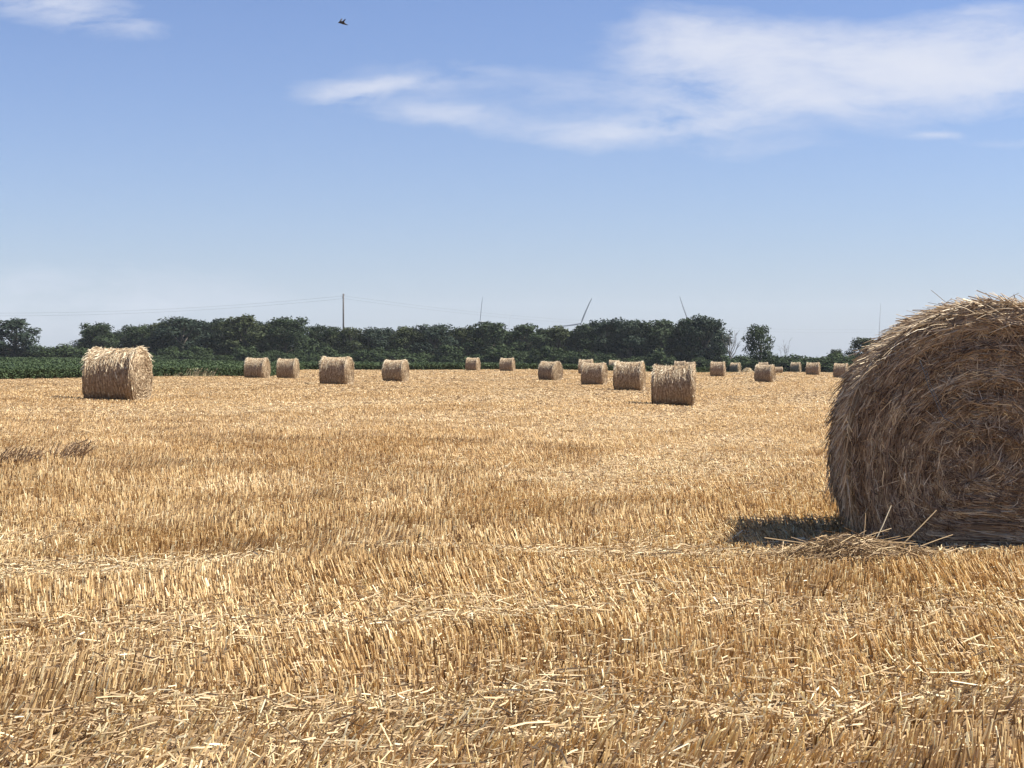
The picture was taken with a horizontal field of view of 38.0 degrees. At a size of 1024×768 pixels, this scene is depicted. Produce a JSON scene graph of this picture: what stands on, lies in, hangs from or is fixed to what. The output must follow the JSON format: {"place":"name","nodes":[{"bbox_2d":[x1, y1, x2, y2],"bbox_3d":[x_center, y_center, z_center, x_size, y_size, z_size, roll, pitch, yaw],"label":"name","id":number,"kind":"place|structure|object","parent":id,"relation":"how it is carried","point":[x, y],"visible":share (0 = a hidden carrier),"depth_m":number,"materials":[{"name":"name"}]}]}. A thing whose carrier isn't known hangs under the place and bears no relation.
{"place":"outdoors","nodes":[
{"label":"outdoors","id":0,"kind":"place"},
{"bbox_2d":[0,370,1023,767],"bbox_3d":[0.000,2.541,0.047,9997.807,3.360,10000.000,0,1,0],"label":"ground","id":1,"kind":"structure","parent":0,"point":[526,760],"depth_m":5.81,"materials":[{"name":"soil"}]},
{"bbox_2d":[0,443,51,466],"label":"dead weed","id":2,"kind":"object","parent":1,"relation":"on","point":[22,455],"visible":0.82,"depth_m":15.72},
{"bbox_2d":[50,437,98,462],"bbox_3d":[-4.803,0.723,16.412,0.497,0.295,0.614,-1,1,-36],"label":"dead weed","id":3,"kind":"object","parent":1,"relation":"on","point":[71,449],"visible":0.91,"depth_m":16.38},
{"bbox_2d":[81,345,154,400],"bbox_3d":[-11.641,-0.299,43.911,1.707,1.688,1.848,0,1,8],"label":"straw bale","id":4,"kind":"object","parent":1,"relation":"on","point":[118,373],"visible":0.94,"depth_m":43.21},
{"bbox_2d":[244,357,270,377],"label":"straw bale","id":5,"kind":"object","parent":1,"relation":"on","point":[255,367],"visible":0.9,"depth_m":113.89},
{"bbox_2d":[275,358,299,378],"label":"straw bale","id":6,"kind":"object","parent":1,"relation":"on","point":[287,368],"visible":0.92,"depth_m":116.48},
{"bbox_2d":[319,356,354,383],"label":"straw bale","id":7,"kind":"object","parent":1,"relation":"on","point":[336,370],"visible":0.93,"depth_m":82.58},
{"bbox_2d":[343,294,344,346],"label":"utility pole","id":8,"kind":"object","parent":1,"relation":"on","point":[343,312],"visible":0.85,"depth_m":423.48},
{"bbox_2d":[44,299,838,332],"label":"overhead wire","id":9,"kind":"object","parent":8,"relation":"attached to","point":[334,299],"visible":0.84,"depth_m":422.82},
{"bbox_2d":[59,296,868,329],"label":"overhead wire","id":10,"kind":"object","parent":8,"relation":"attached to","point":[394,302],"visible":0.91,"depth_m":426.43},
{"bbox_2d":[0,357,709,379],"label":"crop","id":11,"kind":"object","parent":1,"relation":"on","point":[13,368],"visible":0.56,"depth_m":166.29,"materials":[{"name":"green plant"}]},
{"bbox_2d":[382,359,409,381],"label":"straw bale","id":12,"kind":"object","parent":1,"relation":"on","point":[396,370],"visible":0.91,"depth_m":106.75},
{"bbox_2d":[465,357,480,369],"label":"straw bale","id":13,"kind":"object","parent":1,"relation":"on","point":[472,364],"visible":0.88,"depth_m":183.25},
{"bbox_2d":[499,358,514,370],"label":"straw bale","id":14,"kind":"object","parent":1,"relation":"on","point":[506,364],"visible":0.92,"depth_m":176.93},
{"bbox_2d":[0,369,1023,767],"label":"stubble","id":15,"kind":"object","parent":1,"relation":"on","point":[502,495],"visible":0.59,"depth_m":7.61,"materials":[{"name":"plant"}]},
{"bbox_2d":[0,369,1023,767],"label":"loose straw","id":16,"kind":"object","parent":1,"relation":"on","point":[532,687],"visible":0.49,"depth_m":6.61,"materials":[{"name":"plant"}]},
{"bbox_2d":[538,361,562,379],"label":"straw bale","id":17,"kind":"object","parent":1,"relation":"on","point":[549,370],"visible":0.94,"depth_m":125.18},
{"bbox_2d":[562,298,591,326],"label":"wind turbine","id":18,"kind":"object","parent":1,"relation":"on","point":[582,317],"visible":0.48,"depth_m":2947.83,"materials":[{"name":"paint"}]},
{"bbox_2d":[578,359,593,373],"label":"straw bale","id":19,"kind":"object","parent":1,"relation":"on","point":[580,362],"visible":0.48,"depth_m":160.37},
{"bbox_2d":[581,362,607,384],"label":"straw bale","id":20,"kind":"object","parent":1,"relation":"on","point":[594,373],"visible":0.97,"depth_m":104.62},
{"bbox_2d":[613,360,645,390],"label":"straw bale","id":21,"kind":"object","parent":1,"relation":"on","point":[627,376],"visible":0.95,"depth_m":79.96},
{"bbox_2d":[651,363,695,405],"bbox_3d":[6.172,0.029,56.841,1.750,1.670,1.830,0,1,10],"label":"straw bale","id":22,"kind":"object","parent":1,"relation":"on","point":[674,384],"visible":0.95,"depth_m":56.12},
{"bbox_2d":[710,361,725,375],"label":"straw bale","id":23,"kind":"object","parent":1,"relation":"on","point":[717,368],"visible":0.91,"depth_m":160.26},
{"bbox_2d":[729,362,741,371],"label":"straw bale","id":24,"kind":"object","parent":1,"relation":"on","point":[735,367],"visible":0.91,"depth_m":244.53},
{"bbox_2d":[754,364,776,381],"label":"straw bale","id":25,"kind":"object","parent":1,"relation":"on","point":[765,373],"visible":0.91,"depth_m":135.04},
{"bbox_2d":[790,362,801,371],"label":"straw bale","id":26,"kind":"object","parent":1,"relation":"on","point":[795,367],"visible":0.91,"depth_m":244.46},
{"bbox_2d":[805,362,820,374],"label":"straw bale","id":27,"kind":"object","parent":1,"relation":"on","point":[813,369],"visible":0.91,"depth_m":183.27},
{"bbox_2d":[833,363,848,376],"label":"straw bale","id":28,"kind":"object","parent":1,"relation":"on","point":[837,369],"visible":0.64,"depth_m":165.56},
{"bbox_2d":[736,527,968,568],"bbox_3d":[1.872,0.930,8.587,1.550,0.233,0.926,0,1,0],"label":"straw heap","id":29,"kind":"object","parent":1,"relation":"on","point":[839,546],"visible":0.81,"depth_m":8.49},
{"bbox_2d":[818,290,1023,552],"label":"straw bale","id":30,"kind":"object","parent":1,"relation":"on","point":[927,418],"visible":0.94,"depth_m":9.20},
{"bbox_2d":[0,0,1023,357],"label":"sky","id":31,"kind":"structure","parent":0,"point":[785,166],"materials":[{"name":"blue"}]},
{"bbox_3d":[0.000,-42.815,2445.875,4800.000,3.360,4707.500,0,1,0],"label":"grass verge","id":32,"kind":"structure","parent":0,"visible":0},
{"bbox_2d":[0,317,42,356],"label":"broadleaf tree","id":33,"kind":"object","parent":32,"relation":"on","point":[24,337],"visible":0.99,"depth_m":392.14,"materials":[{"name":"green plant"}]},
{"bbox_2d":[36,346,60,357],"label":"shrub","id":34,"kind":"object","parent":32,"relation":"on","point":[43,353],"visible":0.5,"depth_m":398.68,"materials":[{"name":"green plant"}]},
{"bbox_2d":[44,343,71,357],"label":"shrub","id":35,"kind":"object","parent":32,"relation":"on","point":[56,348],"visible":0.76,"depth_m":398.81,"materials":[{"name":"green plant"}]},
{"bbox_2d":[56,345,82,357],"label":"shrub","id":36,"kind":"object","parent":32,"relation":"on","point":[70,351],"visible":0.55,"depth_m":399.05,"materials":[{"name":"green plant"}]},
{"bbox_2d":[72,350,87,357],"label":"shrub","id":37,"kind":"object","parent":32,"relation":"on","point":[81,354],"visible":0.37,"depth_m":383.72,"materials":[{"name":"green plant"}]},
{"bbox_2d":[68,321,122,348],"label":"broadleaf tree","id":38,"kind":"object","parent":32,"relation":"on","point":[100,339],"visible":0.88,"depth_m":407.84,"materials":[{"name":"green plant"}]},
{"bbox_2d":[113,329,131,346],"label":"broadleaf tree","id":39,"kind":"object","parent":32,"relation":"on","point":[121,333],"visible":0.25,"depth_m":440.23,"materials":[{"name":"green plant"}]},
{"bbox_2d":[117,326,135,346],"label":"broadleaf tree","id":40,"kind":"object","parent":32,"relation":"on","point":[120,336],"visible":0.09,"depth_m":438.96,"materials":[{"name":"green plant"}]},
{"bbox_2d":[119,324,154,355],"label":"broadleaf tree","id":41,"kind":"object","parent":32,"relation":"on","point":[135,333],"visible":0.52,"depth_m":412.52,"materials":[{"name":"green plant"}]},
{"bbox_2d":[139,322,184,352],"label":"broadleaf tree","id":42,"kind":"object","parent":32,"relation":"on","point":[154,326],"visible":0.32,"depth_m":407.57,"materials":[{"name":"green plant"}]},
{"bbox_2d":[150,354,177,359],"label":"shrub","id":43,"kind":"object","parent":32,"relation":"on","point":[165,356],"visible":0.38,"depth_m":383.70,"materials":[{"name":"green plant"}]},
{"bbox_2d":[155,346,179,355],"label":"shrub","id":44,"kind":"object","parent":32,"relation":"on","point":[171,351],"visible":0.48,"depth_m":388.49,"materials":[{"name":"green plant"}]},
{"bbox_2d":[142,316,219,355],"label":"broadleaf tree","id":45,"kind":"object","parent":32,"relation":"on","point":[190,326],"visible":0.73,"depth_m":402.23,"materials":[{"name":"green plant"}]},
{"bbox_2d":[173,350,200,359],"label":"shrub","id":46,"kind":"object","parent":32,"relation":"on","point":[184,354],"visible":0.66,"depth_m":386.38,"materials":[{"name":"green plant"}]},
{"bbox_2d":[188,345,214,359],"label":"shrub","id":47,"kind":"object","parent":32,"relation":"on","point":[197,351],"visible":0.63,"depth_m":389.32,"materials":[{"name":"green plant"}]},
{"bbox_2d":[195,319,210,347],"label":"broadleaf tree","id":48,"kind":"object","parent":32,"relation":"on","point":[203,323],"visible":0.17,"depth_m":423.80,"materials":[{"name":"green plant"}]},
{"bbox_2d":[199,318,242,355],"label":"broadleaf tree","id":49,"kind":"object","parent":32,"relation":"on","point":[216,345],"visible":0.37,"depth_m":406.32,"materials":[{"name":"green plant"}]},
{"bbox_2d":[225,346,244,360],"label":"shrub","id":50,"kind":"object","parent":32,"relation":"on","point":[234,353],"visible":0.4,"depth_m":388.47,"materials":[{"name":"green plant"}]},
{"bbox_2d":[210,313,272,356],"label":"broadleaf tree","id":51,"kind":"object","parent":32,"relation":"on","point":[238,335],"visible":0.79,"depth_m":396.85,"materials":[{"name":"green plant"}]},
{"bbox_2d":[236,346,259,360],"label":"shrub","id":52,"kind":"object","parent":32,"relation":"on","point":[246,353],"visible":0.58,"depth_m":384.12,"materials":[{"name":"green plant"}]},
{"bbox_2d":[250,352,276,360],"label":"shrub","id":53,"kind":"object","parent":32,"relation":"on","point":[269,357],"visible":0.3,"depth_m":383.94,"materials":[{"name":"green plant"}]},
{"bbox_2d":[257,321,287,350],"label":"broadleaf tree","id":54,"kind":"object","parent":32,"relation":"on","point":[268,324],"visible":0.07,"depth_m":426.80,"materials":[{"name":"green plant"}]},
{"bbox_2d":[263,349,285,359],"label":"shrub","id":55,"kind":"object","parent":32,"relation":"on","point":[277,354],"visible":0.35,"depth_m":387.01,"materials":[{"name":"green plant"}]},
{"bbox_2d":[256,316,322,354],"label":"broadleaf tree","id":56,"kind":"object","parent":32,"relation":"on","point":[286,337],"visible":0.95,"depth_m":397.77,"materials":[{"name":"green plant"}]},
{"bbox_2d":[286,350,306,360],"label":"shrub","id":57,"kind":"object","parent":32,"relation":"on","point":[299,355],"visible":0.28,"depth_m":389.16,"materials":[{"name":"green plant"}]},
{"bbox_2d":[299,353,321,360],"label":"shrub","id":58,"kind":"object","parent":32,"relation":"on","point":[313,357],"visible":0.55,"depth_m":382.71,"materials":[{"name":"green plant"}]},
{"bbox_2d":[304,323,321,352],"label":"broadleaf tree","id":59,"kind":"object","parent":32,"relation":"on","point":[315,330],"visible":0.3,"depth_m":407.00,"materials":[{"name":"green plant"}]},
{"bbox_2d":[299,346,341,359],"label":"shrub","id":60,"kind":"object","parent":32,"relation":"on","point":[322,351],"visible":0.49,"depth_m":387.06,"materials":[{"name":"green plant"}]},
{"bbox_2d":[311,325,345,353],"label":"broadleaf tree","id":61,"kind":"object","parent":32,"relation":"on","point":[329,331],"visible":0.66,"depth_m":402.10,"materials":[{"name":"green plant"}]},
{"bbox_2d":[326,326,374,353],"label":"broadleaf tree","id":62,"kind":"object","parent":32,"relation":"on","point":[352,345],"visible":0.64,"depth_m":400.81,"materials":[{"name":"green plant"}]},
{"bbox_2d":[350,349,375,361],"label":"shrub","id":63,"kind":"object","parent":32,"relation":"on","point":[357,356],"visible":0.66,"depth_m":385.36,"materials":[{"name":"green plant"}]},
{"bbox_2d":[360,346,383,360],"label":"shrub","id":64,"kind":"object","parent":32,"relation":"on","point":[372,353],"visible":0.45,"depth_m":386.66,"materials":[{"name":"green plant"}]},
{"bbox_2d":[355,326,400,350],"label":"broadleaf tree","id":65,"kind":"object","parent":32,"relation":"on","point":[378,340],"visible":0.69,"depth_m":402.22,"materials":[{"name":"green plant"}]},
{"bbox_2d":[369,351,393,361],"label":"shrub","id":66,"kind":"object","parent":32,"relation":"on","point":[381,358],"visible":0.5,"depth_m":382.70,"materials":[{"name":"green plant"}]},
{"bbox_2d":[378,347,409,359],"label":"shrub","id":67,"kind":"object","parent":32,"relation":"on","point":[399,353],"visible":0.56,"depth_m":384.04,"materials":[{"name":"green plant"}]},
{"bbox_2d":[386,326,426,354],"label":"broadleaf tree","id":68,"kind":"object","parent":32,"relation":"on","point":[401,339],"visible":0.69,"depth_m":397.19,"materials":[{"name":"green plant"}]},
{"bbox_2d":[392,352,428,361],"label":"shrub","id":69,"kind":"object","parent":32,"relation":"on","point":[413,357],"visible":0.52,"depth_m":382.80,"materials":[{"name":"green plant"}]},
{"bbox_2d":[417,352,434,361],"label":"shrub","id":70,"kind":"object","parent":32,"relation":"on","point":[426,355],"visible":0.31,"depth_m":387.99,"materials":[{"name":"green plant"}]},
{"bbox_2d":[408,323,464,354],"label":"broadleaf tree","id":71,"kind":"object","parent":32,"relation":"on","point":[428,341],"visible":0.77,"depth_m":398.43,"materials":[{"name":"green plant"}]},
{"bbox_2d":[432,343,465,361],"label":"shrub","id":72,"kind":"object","parent":32,"relation":"on","point":[446,354],"visible":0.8,"depth_m":385.33,"materials":[{"name":"green plant"}]},
{"bbox_2d":[454,352,467,361],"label":"shrub","id":73,"kind":"object","parent":32,"relation":"on","point":[463,359],"visible":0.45,"depth_m":385.61,"materials":[{"name":"green plant"}]},
{"bbox_2d":[449,324,479,355],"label":"broadleaf tree","id":74,"kind":"object","parent":32,"relation":"on","point":[461,334],"visible":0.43,"depth_m":403.71,"materials":[{"name":"green plant"}]},
{"bbox_2d":[479,355,493,362],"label":"shrub","id":75,"kind":"object","parent":32,"relation":"on","point":[485,359],"visible":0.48,"depth_m":383.53,"materials":[{"name":"green plant"}]},
{"bbox_2d":[460,321,515,356],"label":"broadleaf tree","id":76,"kind":"object","parent":32,"relation":"on","point":[495,329],"visible":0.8,"depth_m":397.13,"materials":[{"name":"green plant"}]},
{"bbox_2d":[485,343,513,362],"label":"shrub","id":77,"kind":"object","parent":32,"relation":"on","point":[498,353],"visible":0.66,"depth_m":382.56,"materials":[{"name":"green plant"}]},
{"bbox_2d":[504,345,524,362],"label":"shrub","id":78,"kind":"object","parent":32,"relation":"on","point":[516,357],"visible":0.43,"depth_m":384.47,"materials":[{"name":"green plant"}]},
{"bbox_2d":[515,351,529,362],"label":"shrub","id":79,"kind":"object","parent":32,"relation":"on","point":[526,355],"visible":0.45,"depth_m":387.18,"materials":[{"name":"green plant"}]},
{"bbox_2d":[502,323,550,353],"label":"broadleaf tree","id":80,"kind":"object","parent":32,"relation":"on","point":[521,331],"visible":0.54,"depth_m":398.52,"materials":[{"name":"green plant"}]},
{"bbox_2d":[527,349,543,362],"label":"shrub","id":81,"kind":"object","parent":32,"relation":"on","point":[533,357],"visible":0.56,"depth_m":385.02,"materials":[{"name":"green plant"}]},
{"bbox_2d":[537,344,564,362],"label":"shrub","id":82,"kind":"object","parent":32,"relation":"on","point":[548,355],"visible":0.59,"depth_m":384.59,"materials":[{"name":"green plant"}]},
{"bbox_2d":[535,325,579,352],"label":"broadleaf tree","id":83,"kind":"object","parent":32,"relation":"on","point":[558,333],"visible":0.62,"depth_m":401.03,"materials":[{"name":"green plant"}]},
{"bbox_2d":[554,350,585,363],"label":"shrub","id":84,"kind":"object","parent":32,"relation":"on","point":[567,358],"visible":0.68,"depth_m":382.66,"materials":[{"name":"green plant"}]},
{"bbox_2d":[564,323,600,355],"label":"broadleaf tree","id":85,"kind":"object","parent":32,"relation":"on","point":[579,336],"visible":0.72,"depth_m":397.05,"materials":[{"name":"green plant"}]},
{"bbox_2d":[573,349,603,362],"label":"shrub","id":86,"kind":"object","parent":32,"relation":"on","point":[588,356],"visible":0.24,"depth_m":383.92,"materials":[{"name":"green plant"}]},
{"bbox_2d":[594,351,607,362],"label":"shrub","id":87,"kind":"object","parent":32,"relation":"on","point":[600,355],"visible":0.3,"depth_m":389.42,"materials":[{"name":"green plant"}]},
{"bbox_2d":[576,318,628,359],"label":"broadleaf tree","id":88,"kind":"object","parent":32,"relation":"on","point":[607,341],"visible":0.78,"depth_m":395.82,"materials":[{"name":"green plant"}]},
{"bbox_2d":[602,353,623,364],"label":"shrub","id":89,"kind":"object","parent":32,"relation":"on","point":[610,357],"visible":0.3,"depth_m":386.18,"materials":[{"name":"green plant"}]},
{"bbox_2d":[602,316,658,361],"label":"broadleaf tree","id":90,"kind":"object","parent":32,"relation":"on","point":[627,328],"visible":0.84,"depth_m":392.63,"materials":[{"name":"green plant"}]},
{"bbox_2d":[622,356,649,365],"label":"shrub","id":91,"kind":"object","parent":32,"relation":"on","point":[636,359],"visible":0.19,"depth_m":385.66,"materials":[{"name":"green plant"}]},
{"bbox_2d":[633,319,689,359],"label":"broadleaf tree","id":92,"kind":"object","parent":32,"relation":"on","point":[659,329],"visible":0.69,"depth_m":391.66,"materials":[{"name":"green plant"}]},
{"bbox_2d":[647,349,675,365],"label":"shrub","id":93,"kind":"object","parent":32,"relation":"on","point":[661,358],"visible":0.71,"depth_m":383.13,"materials":[{"name":"green plant"}]},
{"bbox_2d":[664,316,706,361],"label":"broadleaf tree","id":94,"kind":"object","parent":32,"relation":"on","point":[682,324],"visible":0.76,"depth_m":390.21,"materials":[{"name":"green plant"}]},
{"bbox_2d":[691,355,711,366],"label":"shrub","id":95,"kind":"object","parent":32,"relation":"on","point":[701,362],"visible":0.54,"depth_m":383.59,"materials":[{"name":"green plant"}]},
{"bbox_2d":[676,313,733,361],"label":"broadleaf tree","id":96,"kind":"object","parent":32,"relation":"on","point":[705,322],"visible":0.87,"depth_m":388.35,"materials":[{"name":"green plant"}]},
{"bbox_2d":[698,332,731,357],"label":"broadleaf tree","id":97,"kind":"object","parent":32,"relation":"on","point":[722,347],"visible":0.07,"depth_m":429.24,"materials":[{"name":"green plant"}]},
{"bbox_2d":[716,354,732,361],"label":"shrub","id":98,"kind":"object","parent":32,"relation":"on","point":[723,358],"visible":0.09,"depth_m":384.98,"materials":[{"name":"green plant"}]},
{"bbox_2d":[721,329,739,358],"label":"dead tree","id":99,"kind":"object","parent":32,"relation":"on","point":[730,354],"visible":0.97,"depth_m":375.08,"materials":[{"name":"grey wood"}]},
{"bbox_2d":[725,359,738,371],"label":"shrub","id":100,"kind":"object","parent":32,"relation":"on","point":[727,363],"visible":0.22,"depth_m":342.19,"materials":[{"name":"green plant"}]},
{"bbox_2d":[728,354,749,361],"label":"shrub","id":101,"kind":"object","parent":32,"relation":"on","point":[735,357],"visible":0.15,"depth_m":349.09,"materials":[{"name":"green plant"}]},
{"bbox_2d":[736,354,765,371],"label":"shrub","id":102,"kind":"object","parent":32,"relation":"on","point":[751,363],"visible":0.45,"depth_m":337.84,"materials":[{"name":"green plant"}]},
{"bbox_2d":[741,323,780,365],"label":"broadleaf tree","id":103,"kind":"object","parent":32,"relation":"on","point":[758,335],"visible":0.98,"depth_m":328.64,"materials":[{"name":"green plant"}]},
{"bbox_2d":[770,353,805,371],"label":"shrub","id":104,"kind":"object","parent":32,"relation":"on","point":[784,363],"visible":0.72,"depth_m":343.41,"materials":[{"name":"green plant"}]},
{"bbox_2d":[803,356,836,371],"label":"shrub","id":105,"kind":"object","parent":32,"relation":"on","point":[826,365],"visible":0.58,"depth_m":339.07,"materials":[{"name":"green plant"}]},
{"bbox_2d":[823,351,845,361],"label":"shrub","id":106,"kind":"object","parent":32,"relation":"on","point":[836,355],"visible":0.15,"depth_m":344.74,"materials":[{"name":"green plant"}]},
{"bbox_2d":[831,354,855,368],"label":"shrub","id":107,"kind":"object","parent":32,"relation":"on","point":[844,361],"visible":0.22,"depth_m":338.46,"materials":[{"name":"green plant"}]},
{"bbox_2d":[843,337,873,357],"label":"broadleaf tree","id":108,"kind":"object","parent":32,"relation":"on","point":[857,344],"visible":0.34,"depth_m":351.10,"materials":[{"name":"green plant"}]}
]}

